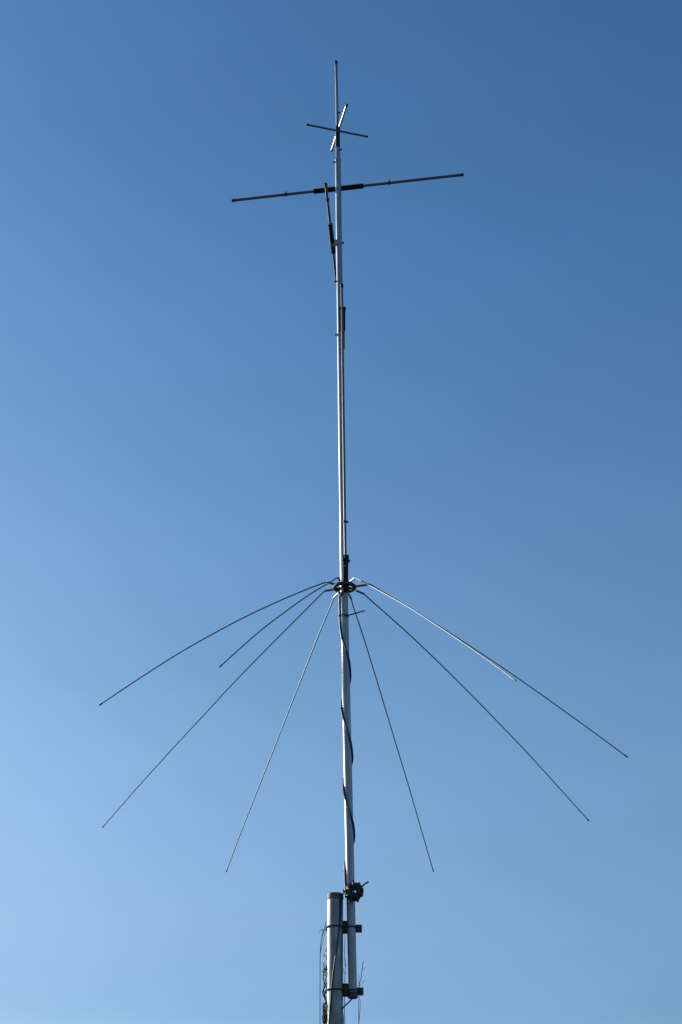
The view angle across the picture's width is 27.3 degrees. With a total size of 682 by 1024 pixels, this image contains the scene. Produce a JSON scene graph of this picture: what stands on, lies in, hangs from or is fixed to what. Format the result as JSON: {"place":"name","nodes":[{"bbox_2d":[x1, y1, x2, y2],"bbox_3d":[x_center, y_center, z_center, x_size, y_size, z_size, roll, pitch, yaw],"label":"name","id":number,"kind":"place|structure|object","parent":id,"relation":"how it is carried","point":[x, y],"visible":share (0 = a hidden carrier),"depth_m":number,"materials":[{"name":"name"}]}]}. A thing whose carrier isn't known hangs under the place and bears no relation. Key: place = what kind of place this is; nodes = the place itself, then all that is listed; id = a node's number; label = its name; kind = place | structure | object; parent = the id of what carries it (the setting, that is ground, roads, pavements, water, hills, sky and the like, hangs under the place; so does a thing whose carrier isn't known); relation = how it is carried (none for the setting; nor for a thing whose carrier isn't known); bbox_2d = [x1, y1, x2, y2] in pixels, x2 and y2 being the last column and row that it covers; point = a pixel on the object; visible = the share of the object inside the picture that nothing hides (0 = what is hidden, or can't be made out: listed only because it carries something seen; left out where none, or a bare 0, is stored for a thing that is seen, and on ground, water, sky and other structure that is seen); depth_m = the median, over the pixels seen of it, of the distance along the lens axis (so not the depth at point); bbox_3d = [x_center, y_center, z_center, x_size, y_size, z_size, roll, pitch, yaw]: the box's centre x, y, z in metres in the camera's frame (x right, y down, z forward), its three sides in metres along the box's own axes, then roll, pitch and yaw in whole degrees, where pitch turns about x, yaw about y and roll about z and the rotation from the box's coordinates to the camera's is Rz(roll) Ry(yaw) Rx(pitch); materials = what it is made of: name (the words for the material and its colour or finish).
{"place":"outdoors","nodes":[
{"label":"outdoors","id":0,"kind":"place"},
{"bbox_2d":[0,0,681,1023],"label":"sky","id":1,"kind":"structure","parent":0,"point":[169,442],"materials":[{"name":"blue"}]},
{"label":"ground","id":2,"kind":"structure","parent":0,"visible":0},
{"bbox_2d":[319,922,325,955],"bbox_3d":[-0.080,3.473,6.382,0.062,3.160,0.131,0,-28,0],"label":"bare sapling","id":3,"kind":"object","parent":2,"relation":"on","point":[321,938],"visible":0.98,"depth_m":7.08,"materials":[{"name":"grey plant"}]},
{"bbox_2d":[322,948,326,1023],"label":"dry vine","id":4,"kind":"object","parent":2,"relation":"on","point":[324,1017],"visible":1,"depth_m":6.43,"materials":[{"name":"brown plant"}]},
{"bbox_2d":[327,892,343,1023],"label":"support post","id":5,"kind":"object","parent":2,"relation":"on","point":[333,917],"visible":1,"depth_m":6.47,"materials":[{"name":"metal"}]},
{"bbox_2d":[325,921,361,933],"bbox_3d":[0.011,1.938,6.569,0.175,0.056,0.112,0,-28,0],"label":"pole clamp","id":6,"kind":"object","parent":5,"relation":"attached to","point":[358,928],"visible":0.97,"depth_m":6.56,"materials":[{"name":"metal"}]},
{"bbox_2d":[325,983,363,996],"bbox_3d":[0.013,2.187,6.437,0.180,0.056,0.112,0,-28,0],"label":"pole clamp","id":7,"kind":"object","parent":5,"relation":"attached to","point":[359,990],"visible":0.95,"depth_m":6.42,"materials":[{"name":"metal"}]},
{"bbox_2d":[99,60,627,998],"bbox_3d":[0.033,-0.377,7.739,2.623,5.832,2.812,0,-28,0],"label":"vertical antenna","id":8,"kind":"object","parent":7,"relation":"attached to","point":[343,582],"visible":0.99,"depth_m":7.50,"materials":[{"name":"metal"}]},
{"bbox_2d":[328,591,363,1023],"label":"coaxial cable","id":9,"kind":"object","parent":8,"relation":"attached to","point":[350,893],"visible":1,"depth_m":6.67,"materials":[{"name":"black plastic"}]},
{"bbox_2d":[338,610,364,617],"bbox_3d":[0.052,0.528,7.287,0.143,0.032,0.051,-13,-31,24],"label":"cable tie","id":10,"kind":"object","parent":8,"relation":"attached to","point":[345,614],"visible":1,"depth_m":7.27,"materials":[{"name":"plastic"}]},
{"bbox_2d":[343,880,368,901],"bbox_3d":[0.057,1.775,6.585,0.087,0.102,0.154,17,-32,-29],"label":"cable tie","id":11,"kind":"object","parent":8,"relation":"attached to","point":[360,888],"visible":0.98,"depth_m":6.57,"materials":[{"name":"plastic"}]},
{"bbox_2d":[342,998,352,1023],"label":"earth wire","id":12,"kind":"object","parent":5,"relation":"attached to","point":[343,1007],"visible":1,"depth_m":6.37,"materials":[{"name":"grey metal"}]},
{"bbox_2d":[343,935,345,1023],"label":"bare sapling","id":13,"kind":"object","parent":2,"relation":"on","point":[344,982],"visible":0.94,"depth_m":7.05,"materials":[{"name":"grey plant"}]},
{"bbox_2d":[358,961,364,1023],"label":"bare sapling","id":14,"kind":"object","parent":2,"relation":"on","point":[360,1002],"visible":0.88,"depth_m":7.10,"materials":[{"name":"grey plant"}]}
]}

